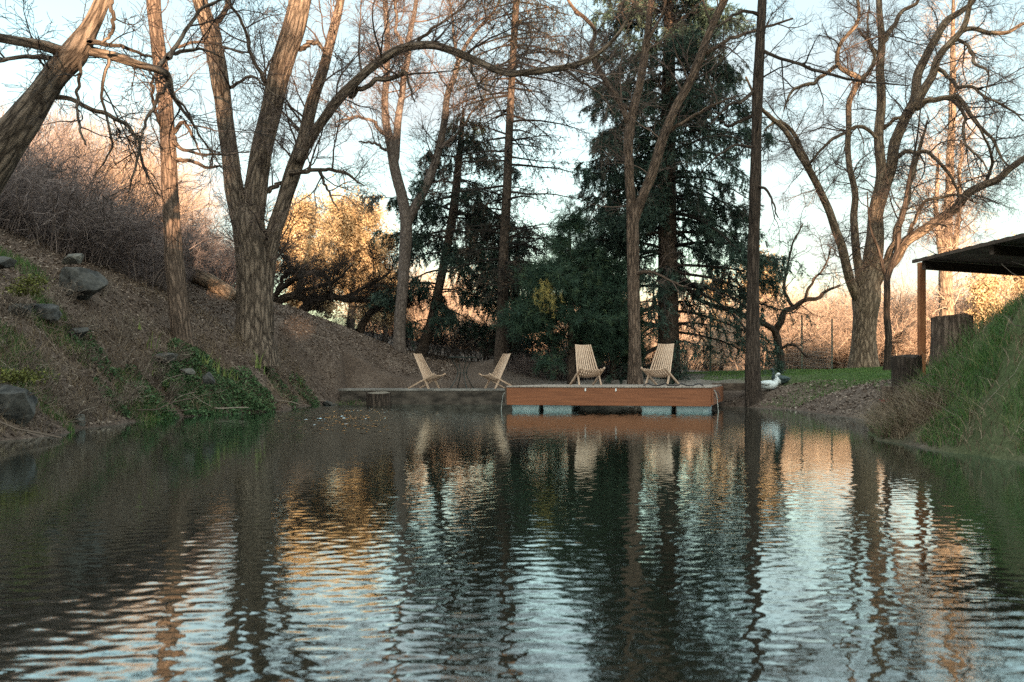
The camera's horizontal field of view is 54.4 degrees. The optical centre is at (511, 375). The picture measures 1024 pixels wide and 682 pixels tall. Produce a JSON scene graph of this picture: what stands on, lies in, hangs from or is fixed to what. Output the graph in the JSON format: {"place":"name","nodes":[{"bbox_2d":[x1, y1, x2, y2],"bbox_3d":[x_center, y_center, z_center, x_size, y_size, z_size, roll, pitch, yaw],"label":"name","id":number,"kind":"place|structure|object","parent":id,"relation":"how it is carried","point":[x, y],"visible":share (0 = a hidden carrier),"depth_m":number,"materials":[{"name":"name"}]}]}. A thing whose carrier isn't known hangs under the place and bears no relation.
{"place":"outdoors","nodes":[
{"label":"outdoors","id":0,"kind":"place"},
{"bbox_2d":[0,404,1023,681],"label":"water","id":1,"kind":"structure","parent":0,"point":[434,542],"depth_m":3.99,"materials":[{"name":"liquid"}]},
{"bbox_2d":[366,391,390,405],"bbox_3d":[-3.157,0.656,23.587,0.607,0.588,0.593,0,0,0],"label":"pond stump","id":2,"kind":"object","parent":1,"relation":"in","point":[378,398],"visible":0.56,"depth_m":23.37,"materials":[{"name":"brown wood"}]},
{"bbox_2d":[505,384,722,411],"bbox_3d":[2.354,0.491,21.572,4.172,0.578,3.840,0,0,15],"label":"floating dock","id":3,"kind":"object","parent":1,"relation":"on","point":[572,397],"visible":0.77,"depth_m":19.75,"materials":[{"name":"wood"}]},
{"bbox_2d":[569,344,604,384],"bbox_3d":[1.618,-0.237,21.463,0.552,0.901,0.786,0,0,-14],"label":"slatted chair","id":4,"kind":"object","parent":3,"relation":"on","point":[597,371],"visible":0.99,"depth_m":21.53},
{"bbox_2d":[641,343,679,385],"bbox_3d":[3.123,-0.237,20.914,0.552,0.901,0.786,0,0,33],"label":"slatted chair","id":5,"kind":"object","parent":3,"relation":"on","point":[668,349],"visible":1,"depth_m":20.96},
{"bbox_2d":[712,383,744,390],"bbox_3d":[5.020,0.250,22.850,0.861,0.170,0.160,0,0,13],"label":"timber edging","id":6,"kind":"object","parent":3,"relation":"attached to","point":[733,386],"visible":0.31,"depth_m":22.77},
{"bbox_2d":[0,220,1023,461],"bbox_3d":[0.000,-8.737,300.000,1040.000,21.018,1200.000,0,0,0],"label":"ground","id":7,"kind":"structure","parent":0,"point":[353,368],"depth_m":19.84,"materials":[{"name":"soil"}]},
{"bbox_2d":[0,256,16,268],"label":"rock","id":8,"kind":"object","parent":7,"relation":"on","point":[7,262],"visible":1,"depth_m":15.71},
{"bbox_2d":[0,384,37,426],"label":"rock","id":9,"kind":"object","parent":7,"relation":"on","point":[22,402],"visible":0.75,"depth_m":11.14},
{"bbox_2d":[0,287,49,320],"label":"dead weed","id":10,"kind":"object","parent":7,"relation":"on","point":[17,309],"visible":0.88,"depth_m":14.34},
{"bbox_2d":[3,349,54,374],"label":"dead weed","id":11,"kind":"object","parent":7,"relation":"on","point":[35,366],"visible":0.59,"depth_m":12.92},
{"bbox_2d":[0,273,60,386],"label":"moss cushions","id":12,"kind":"object","parent":7,"relation":"on","point":[13,377],"visible":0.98,"depth_m":14.61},
{"bbox_2d":[0,117,62,222],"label":"bare shrub","id":13,"kind":"object","parent":7,"relation":"on","point":[20,175],"visible":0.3,"depth_m":18.49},
{"bbox_2d":[0,121,83,234],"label":"bare shrub","id":14,"kind":"object","parent":7,"relation":"on","point":[21,198],"visible":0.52,"depth_m":18.49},
{"bbox_2d":[30,303,61,320],"bbox_3d":[-7.131,-0.968,15.193,0.993,0.290,0.447,0,0,42],"label":"rock","id":15,"kind":"object","parent":7,"relation":"on","point":[54,314],"visible":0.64,"depth_m":14.94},
{"bbox_2d":[23,276,76,307],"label":"dead weed","id":16,"kind":"object","parent":7,"relation":"on","point":[56,298],"visible":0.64,"depth_m":16.11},
{"bbox_2d":[25,357,74,392],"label":"dead weed","id":17,"kind":"object","parent":7,"relation":"on","point":[59,369],"visible":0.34,"depth_m":13.19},
{"bbox_2d":[3,111,98,190],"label":"bare shrub","id":18,"kind":"object","parent":7,"relation":"on","point":[64,138],"visible":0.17,"depth_m":21.39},
{"bbox_2d":[2,104,114,181],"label":"bare shrub","id":19,"kind":"object","parent":7,"relation":"on","point":[58,130],"visible":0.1,"depth_m":31.78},
{"bbox_2d":[10,134,121,228],"bbox_3d":[-10.183,-4.135,21.878,2.975,2.300,3.242,0,0,-11],"label":"bare shrub","id":20,"kind":"object","parent":7,"relation":"on","point":[76,181],"visible":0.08,"depth_m":21.32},
{"bbox_2d":[0,128,132,224],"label":"bare shrub","id":21,"kind":"object","parent":7,"relation":"on","point":[60,175],"visible":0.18,"depth_m":20.99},
{"bbox_2d":[0,80,133,188],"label":"bare shrub","id":22,"kind":"object","parent":7,"relation":"on","point":[36,136],"visible":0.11,"depth_m":33.45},
{"bbox_2d":[34,301,102,338],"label":"dead weed","id":23,"kind":"object","parent":7,"relation":"on","point":[83,322],"visible":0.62,"depth_m":15.71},
{"bbox_2d":[1,172,137,259],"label":"bare shrub","id":24,"kind":"object","parent":7,"relation":"on","point":[58,227],"visible":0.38,"depth_m":19.64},
{"bbox_2d":[41,381,101,423],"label":"dead weed","id":25,"kind":"object","parent":7,"relation":"on","point":[72,409],"visible":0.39,"depth_m":13.09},
{"bbox_2d":[61,253,83,264],"bbox_3d":[-7.686,-2.046,17.389,0.360,0.212,0.250,0,0,-14],"label":"rock","id":26,"kind":"object","parent":7,"relation":"on","point":[75,258],"visible":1,"depth_m":17.35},
{"bbox_2d":[0,68,159,208],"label":"bare tree","id":27,"kind":"object","parent":7,"relation":"on","point":[86,148],"visible":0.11,"depth_m":41.05,"materials":[{"name":"plant"}]},
{"bbox_2d":[0,125,160,256],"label":"bare shrub","id":28,"kind":"object","parent":7,"relation":"on","point":[67,207],"visible":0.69,"depth_m":18.96,"materials":[{"name":"plant"}]},
{"bbox_2d":[0,173,163,267],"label":"bare shrub","id":29,"kind":"object","parent":7,"relation":"on","point":[120,240],"visible":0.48,"depth_m":20.01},
{"bbox_2d":[59,267,108,300],"bbox_3d":[-7.428,-1.566,17.261,0.777,0.610,0.569,0,0,24],"label":"rock","id":30,"kind":"object","parent":7,"relation":"on","point":[92,282],"visible":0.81,"depth_m":17.07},
{"bbox_2d":[52,380,115,422],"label":"dead weed","id":31,"kind":"object","parent":7,"relation":"on","point":[92,401],"visible":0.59,"depth_m":13.47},
{"bbox_2d":[9,154,162,249],"bbox_3d":[-9.601,-3.788,22.432,4.451,2.032,4.224,0,0,30],"label":"bare shrub","id":32,"kind":"object","parent":7,"relation":"on","point":[106,195],"visible":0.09,"depth_m":21.50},
{"bbox_2d":[61,327,135,373],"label":"dead weed","id":33,"kind":"object","parent":7,"relation":"on","point":[91,356],"visible":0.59,"depth_m":14.96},
{"bbox_2d":[4,68,218,228],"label":"bare tree","id":34,"kind":"object","parent":7,"relation":"on","point":[102,151],"visible":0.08,"depth_m":44.36,"materials":[{"name":"plant"}]},
{"bbox_2d":[1,98,222,214],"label":"bare tree","id":35,"kind":"object","parent":7,"relation":"on","point":[123,160],"visible":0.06,"depth_m":42.50,"materials":[{"name":"plant"}]},
{"bbox_2d":[83,376,144,411],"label":"dead weed","id":36,"kind":"object","parent":7,"relation":"on","point":[120,400],"visible":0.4,"depth_m":14.46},
{"bbox_2d":[84,309,147,346],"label":"dead weed","id":37,"kind":"object","parent":7,"relation":"on","point":[129,327],"visible":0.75,"depth_m":17.04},
{"bbox_2d":[57,189,199,258],"bbox_3d":[-9.190,-3.579,23.484,3.250,1.733,3.371,0,0,7],"label":"bare shrub","id":38,"kind":"object","parent":7,"relation":"on","point":[145,226],"visible":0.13,"depth_m":23.01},
{"bbox_2d":[100,373,157,406],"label":"dead weed","id":39,"kind":"object","parent":7,"relation":"on","point":[135,389],"visible":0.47,"depth_m":15.26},
{"bbox_2d":[41,104,226,225],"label":"bare tree","id":40,"kind":"object","parent":7,"relation":"on","point":[177,163],"visible":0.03,"depth_m":54.31,"materials":[{"name":"plant"}]},
{"bbox_2d":[101,341,175,379],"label":"dead weed","id":41,"kind":"object","parent":7,"relation":"on","point":[145,369],"visible":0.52,"depth_m":16.55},
{"bbox_2d":[56,129,225,228],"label":"bare tree","id":42,"kind":"object","parent":7,"relation":"on","point":[186,198],"visible":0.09,"depth_m":44.69,"materials":[{"name":"plant"}]},
{"bbox_2d":[43,182,244,283],"bbox_3d":[-7.931,-2.989,21.229,3.887,2.054,4.031,0,0,-30],"label":"bare shrub","id":43,"kind":"object","parent":7,"relation":"on","point":[193,240],"visible":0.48,"depth_m":20.68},
{"bbox_2d":[0,0,302,260],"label":"leaning tree","id":44,"kind":"object","parent":7,"relation":"on","point":[22,119],"visible":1,"depth_m":11.81,"materials":[{"name":"brown plant"}]},
{"bbox_2d":[120,352,184,388],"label":"dead weed","id":45,"kind":"object","parent":7,"relation":"on","point":[158,377],"visible":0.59,"depth_m":16.96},
{"bbox_2d":[79,202,233,289],"bbox_3d":[-7.730,-2.836,21.197,3.416,1.991,3.135,0,0,11],"label":"bare shrub","id":46,"kind":"object","parent":7,"relation":"on","point":[131,269],"visible":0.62,"depth_m":20.93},
{"bbox_2d":[87,143,229,240],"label":"bare tree","id":47,"kind":"object","parent":7,"relation":"on","point":[161,200],"visible":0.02,"depth_m":45.72,"materials":[{"name":"plant"}]},
{"bbox_2d":[0,257,327,437],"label":"dry straw","id":48,"kind":"object","parent":7,"relation":"on","point":[81,380],"visible":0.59,"depth_m":16.04,"materials":[{"name":"plant"}]},
{"bbox_2d":[135,370,198,404],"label":"dead weed","id":49,"kind":"object","parent":7,"relation":"on","point":[171,396],"visible":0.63,"depth_m":16.88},
{"bbox_2d":[0,228,337,439],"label":"dead sticks","id":50,"kind":"object","parent":7,"relation":"on","point":[33,393],"visible":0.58,"depth_m":15.53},
{"bbox_2d":[112,190,229,269],"bbox_3d":[-8.674,-3.642,24.049,4.170,2.335,3.826,0,0,-42],"label":"bare shrub","id":51,"kind":"object","parent":7,"relation":"on","point":[182,224],"visible":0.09,"depth_m":23.62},
{"bbox_2d":[119,155,225,236],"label":"bare tree","id":52,"kind":"object","parent":7,"relation":"on","point":[190,197],"visible":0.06,"depth_m":47.26,"materials":[{"name":"plant"}]},
{"bbox_2d":[115,192,234,282],"bbox_3d":[-8.486,-3.309,24.100,3.541,2.108,3.731,0,0,35],"label":"bare shrub","id":53,"kind":"object","parent":7,"relation":"on","point":[188,278],"visible":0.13,"depth_m":24.08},
{"bbox_2d":[0,246,365,431],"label":"bank grass","id":54,"kind":"structure","parent":7,"relation":"on","point":[29,268],"depth_m":14.97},
{"bbox_2d":[95,0,286,353],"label":"straight tree","id":55,"kind":"object","parent":7,"relation":"on","point":[179,312],"visible":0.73,"depth_m":18.95,"materials":[{"name":"brown plant"}]},
{"bbox_2d":[63,321,319,419],"bbox_3d":[-5.491,-0.051,19.184,1.602,1.646,8.997,0,0,14],"label":"ground cover","id":56,"kind":"object","parent":7,"relation":"on","point":[198,354],"visible":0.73,"depth_m":18.29,"materials":[{"name":"plant"}]},
{"bbox_2d":[152,226,235,288],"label":"bare shrub","id":57,"kind":"object","parent":7,"relation":"on","point":[222,272],"visible":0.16,"depth_m":26.52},
{"bbox_2d":[188,266,235,300],"bbox_3d":[-7.422,-2.223,24.800,1.273,1.026,0.500,0,0,0],"label":"fallen log","id":58,"kind":"object","parent":7,"relation":"on","point":[221,288],"visible":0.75,"depth_m":24.62,"materials":[{"name":"wood"}]},
{"bbox_2d":[0,219,464,436],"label":"fallen leaves","id":59,"kind":"object","parent":7,"relation":"on","point":[198,301],"visible":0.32,"depth_m":20.13,"materials":[{"name":"plant"}]},
{"bbox_2d":[265,189,345,310],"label":"golden tree","id":60,"kind":"object","parent":7,"relation":"on","point":[326,238],"visible":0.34,"depth_m":51.61,"materials":[{"name":"yellow plant"}]},
{"bbox_2d":[302,174,397,329],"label":"golden tree","id":61,"kind":"object","parent":7,"relation":"on","point":[351,234],"visible":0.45,"depth_m":55.21,"materials":[{"name":"yellow plant"}]},
{"bbox_2d":[273,233,429,333],"bbox_3d":[-5.120,-2.774,29.489,5.520,3.186,3.082,0,0,-11],"label":"tree","id":62,"kind":"object","parent":7,"relation":"on","point":[308,296],"visible":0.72,"depth_m":29.31,"materials":[{"name":"brown plant"}]},
{"bbox_2d":[341,307,419,344],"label":"bare shrub","id":63,"kind":"object","parent":7,"relation":"on","point":[372,329],"visible":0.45,"depth_m":30.63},
{"bbox_2d":[361,217,409,341],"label":"golden tree","id":64,"kind":"object","parent":7,"relation":"on","point":[388,316],"visible":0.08,"depth_m":59.70,"materials":[{"name":"brown plant"}]},
{"bbox_2d":[324,267,463,338],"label":"bare shrub","id":65,"kind":"object","parent":7,"relation":"on","point":[407,310],"visible":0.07,"depth_m":103.51,"materials":[{"name":"plant"}]},
{"bbox_2d":[380,308,457,354],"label":"bare shrub","id":66,"kind":"object","parent":7,"relation":"on","point":[409,342],"visible":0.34,"depth_m":30.56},
{"bbox_2d":[338,388,504,404],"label":"terrace","id":67,"kind":"structure","parent":7,"relation":"on","point":[460,396],"depth_m":24.38,"materials":[{"name":"concrete"}]},
{"bbox_2d":[408,353,445,388],"bbox_3d":[-2.139,-0.119,25.035,0.786,0.901,0.552,0,0,28],"label":"slatted chair","id":68,"kind":"object","parent":67,"relation":"on","point":[428,378],"visible":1,"depth_m":25.04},
{"bbox_2d":[479,353,511,388],"bbox_3d":[-0.370,-0.119,25.040,0.786,0.901,0.552,0,0,-32],"label":"slatted chair","id":69,"kind":"object","parent":67,"relation":"on","point":[499,371],"visible":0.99,"depth_m":25.05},
{"bbox_2d":[173,0,678,366],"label":"cottonwood","id":70,"kind":"object","parent":7,"relation":"on","point":[251,233],"visible":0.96,"depth_m":21.13,"materials":[{"name":"brown plant"}]},
{"bbox_2d":[368,257,492,345],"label":"bare shrub","id":71,"kind":"object","parent":7,"relation":"on","point":[444,294],"visible":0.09,"depth_m":103.59,"materials":[{"name":"plant"}]},
{"bbox_2d":[383,312,478,356],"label":"bare shrub","id":72,"kind":"object","parent":7,"relation":"on","point":[445,340],"visible":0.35,"depth_m":30.88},
{"bbox_2d":[414,335,470,361],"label":"bare shrub","id":73,"kind":"object","parent":7,"relation":"on","point":[444,353],"visible":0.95,"depth_m":28.62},
{"bbox_2d":[359,110,529,356],"bbox_3d":[-2.052,-4.184,29.866,5.314,7.703,4.862,0,0,0],"label":"spruce","id":74,"kind":"object","parent":7,"relation":"on","point":[428,218],"visible":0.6,"depth_m":29.37,"materials":[{"name":"green plant"}]},
{"bbox_2d":[428,310,510,361],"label":"bare shrub","id":75,"kind":"object","parent":7,"relation":"on","point":[450,341],"visible":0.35,"depth_m":30.77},
{"bbox_2d":[446,329,517,361],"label":"bare shrub","id":76,"kind":"object","parent":7,"relation":"on","point":[476,354],"visible":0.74,"depth_m":28.59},
{"bbox_2d":[415,0,594,368],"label":"larch","id":77,"kind":"object","parent":7,"relation":"on","point":[503,272],"visible":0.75,"depth_m":27.41,"materials":[{"name":"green plant"}]},
{"bbox_2d":[450,217,567,365],"bbox_3d":[0.173,-2.376,30.638,3.766,4.942,3.750,0,0,-23],"label":"juniper","id":78,"kind":"object","parent":7,"relation":"on","point":[518,252],"visible":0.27,"depth_m":30.09,"materials":[{"name":"green plant"}]},
{"bbox_2d":[498,353,542,375],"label":"bare shrub","id":79,"kind":"object","parent":7,"relation":"on","point":[514,366],"visible":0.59,"depth_m":26.96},
{"bbox_2d":[512,349,578,379],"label":"bare shrub","id":80,"kind":"object","parent":7,"relation":"on","point":[530,364],"visible":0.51,"depth_m":27.12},
{"bbox_2d":[487,194,640,383],"bbox_3d":[1.393,-2.095,25.942,4.225,5.223,3.779,0,0,0],"label":"pine","id":81,"kind":"object","parent":7,"relation":"on","point":[566,278],"visible":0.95,"depth_m":25.31,"materials":[{"name":"green plant"}]},
{"bbox_2d":[542,354,593,380],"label":"bare shrub","id":82,"kind":"object","parent":7,"relation":"on","point":[558,375],"visible":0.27,"depth_m":27.35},
{"bbox_2d":[566,253,656,379],"bbox_3d":[2.593,-1.365,26.254,2.480,3.769,2.516,0,0,0],"label":"pine","id":83,"kind":"object","parent":7,"relation":"on","point":[620,268],"visible":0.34,"depth_m":25.90,"materials":[{"name":"green plant"}]},
{"bbox_2d":[538,0,818,384],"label":"spruce","id":84,"kind":"object","parent":7,"relation":"on","point":[610,232],"visible":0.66,"depth_m":26.86,"materials":[{"name":"green plant"}]},
{"bbox_2d":[641,269,727,370],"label":"bare shrub","id":85,"kind":"object","parent":7,"relation":"on","point":[684,335],"visible":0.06,"depth_m":105.70,"materials":[{"name":"plant"}]},
{"bbox_2d":[555,310,832,371],"bbox_3d":[6.605,-0.871,31.182,11.055,2.350,1.912,0,0,-27],"label":"wire fence","id":86,"kind":"object","parent":7,"relation":"on","point":[801,361],"visible":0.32,"depth_m":33.48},
{"bbox_2d":[680,349,737,371],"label":"bare shrub","id":87,"kind":"object","parent":7,"relation":"on","point":[685,360],"visible":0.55,"depth_m":30.93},
{"bbox_2d":[695,274,742,370],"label":"golden tree","id":88,"kind":"object","parent":7,"relation":"on","point":[714,360],"visible":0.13,"depth_m":59.73,"materials":[{"name":"plant"}]},
{"bbox_2d":[679,275,841,370],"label":"bare shrub","id":89,"kind":"object","parent":7,"relation":"on","point":[739,359],"visible":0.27,"depth_m":49.05,"materials":[{"name":"plant"}]},
{"bbox_2d":[677,179,868,370],"bbox_3d":[7.134,-2.602,28.075,6.080,5.999,2.855,0,0,-19],"label":"gnarled tree","id":90,"kind":"object","parent":7,"relation":"on","point":[775,330],"visible":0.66,"depth_m":28.41,"materials":[{"name":"brown plant"}]},
{"bbox_2d":[699,294,851,369],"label":"bare shrub","id":91,"kind":"object","parent":7,"relation":"on","point":[814,354],"visible":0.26,"depth_m":48.06,"materials":[{"name":"plant"}]},
{"bbox_2d":[670,0,913,406],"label":"pond edge tree","id":92,"kind":"object","parent":7,"relation":"on","point":[753,392],"visible":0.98,"depth_m":22.28,"materials":[{"name":"brown plant"}]},
{"bbox_2d":[721,379,891,417],"bbox_3d":[6.267,0.381,18.752,2.926,0.634,8.543,0,0,0],"label":"leaf scatter","id":93,"kind":"object","parent":7,"relation":"on","point":[848,389],"visible":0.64,"depth_m":19.81,"materials":[{"name":"brown plant"}]},
{"bbox_2d":[731,289,905,369],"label":"bare shrub","id":94,"kind":"object","parent":7,"relation":"on","point":[811,350],"visible":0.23,"depth_m":48.23,"materials":[{"name":"plant"}]},
{"bbox_2d":[761,291,903,368],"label":"bare shrub","id":95,"kind":"object","parent":7,"relation":"on","point":[846,349],"visible":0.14,"depth_m":48.84,"materials":[{"name":"plant"}]},
{"bbox_2d":[763,269,938,367],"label":"bare shrub","id":96,"kind":"object","parent":7,"relation":"on","point":[892,317],"visible":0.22,"depth_m":48.07,"materials":[{"name":"plant"}]},
{"bbox_2d":[808,301,937,366],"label":"bare shrub","id":97,"kind":"object","parent":7,"relation":"on","point":[907,338],"visible":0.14,"depth_m":48.09,"materials":[{"name":"plant"}]},
{"bbox_2d":[724,0,1023,367],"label":"spreading tree","id":98,"kind":"object","parent":7,"relation":"on","point":[865,295],"visible":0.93,"depth_m":30.39,"materials":[{"name":"brown plant"}]},
{"bbox_2d":[891,354,922,394],"bbox_3d":[5.747,0.203,14.504,0.492,1.039,0.490,0,0,0],"label":"tree stump","id":99,"kind":"object","parent":7,"relation":"on","point":[901,365],"visible":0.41,"depth_m":14.35,"materials":[{"name":"brown wood"}]},
{"bbox_2d":[809,254,1009,365],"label":"bare shrub","id":100,"kind":"object","parent":7,"relation":"on","point":[900,312],"visible":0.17,"depth_m":48.53,"materials":[{"name":"plant"}]},
{"bbox_2d":[824,92,998,370],"bbox_3d":[9.924,-3.510,25.108,2.755,7.539,3.806,0,0,-32],"label":"thin tree","id":101,"kind":"object","parent":7,"relation":"on","point":[887,272],"visible":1,"depth_m":25.46,"materials":[{"name":"brown plant"}]},
{"bbox_2d":[852,274,981,365],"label":"bare shrub","id":102,"kind":"object","parent":7,"relation":"on","point":[916,320],"visible":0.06,"depth_m":48.56,"materials":[{"name":"plant"}]},
{"bbox_2d":[836,272,1023,453],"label":"dry bank grass","id":103,"kind":"structure","parent":7,"relation":"on","point":[915,416],"depth_m":10.66,"materials":[{"name":"plant"}]},
{"bbox_2d":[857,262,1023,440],"bbox_3d":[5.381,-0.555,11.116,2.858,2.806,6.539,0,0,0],"label":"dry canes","id":104,"kind":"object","parent":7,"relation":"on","point":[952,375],"visible":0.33,"depth_m":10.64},
{"bbox_2d":[862,262,1023,455],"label":"tall grass","id":105,"kind":"structure","parent":7,"relation":"on","point":[983,359],"depth_m":10.15,"materials":[{"name":"plant"}]},
{"bbox_2d":[928,314,973,376],"bbox_3d":[5.908,-0.258,13.403,0.626,1.130,0.631,0,0,0],"label":"tree stump","id":106,"kind":"object","parent":7,"relation":"on","point":[941,324],"visible":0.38,"depth_m":13.21,"materials":[{"name":"wood"}]},
{"bbox_2d":[886,0,1018,315],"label":"poplar","id":107,"kind":"object","parent":7,"relation":"on","point":[946,291],"visible":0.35,"depth_m":43.77,"materials":[{"name":"brown plant"}]},
{"bbox_2d":[890,273,1023,346],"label":"bare shrub","id":108,"kind":"object","parent":7,"relation":"on","point":[968,298],"visible":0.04,"depth_m":48.43,"materials":[{"name":"plant"}]},
{"bbox_2d":[912,233,1023,374],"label":"open shed","id":109,"kind":"structure","parent":7,"relation":"on","point":[992,257],"depth_m":16.42,"materials":[{"name":"metal"}]},
{"bbox_2d":[953,273,1015,330],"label":"golden tree","id":110,"kind":"object","parent":7,"relation":"on","point":[980,288],"visible":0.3,"depth_m":45.86,"materials":[{"name":"yellow plant"}]},
{"bbox_2d":[990,231,1023,303],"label":"golden tree","id":111,"kind":"object","parent":7,"relation":"on","point":[1020,285],"visible":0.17,"depth_m":49.72,"materials":[{"name":"yellow plant"}]},
{"bbox_2d":[0,0,1023,324],"label":"sky","id":112,"kind":"structure","parent":0,"point":[69,9],"materials":[{"name":"white"}]},
{"bbox_2d":[681,366,927,406],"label":"lawn","id":113,"kind":"structure","parent":0,"point":[865,371],"depth_m":23.95,"materials":[{"name":"green plant"}]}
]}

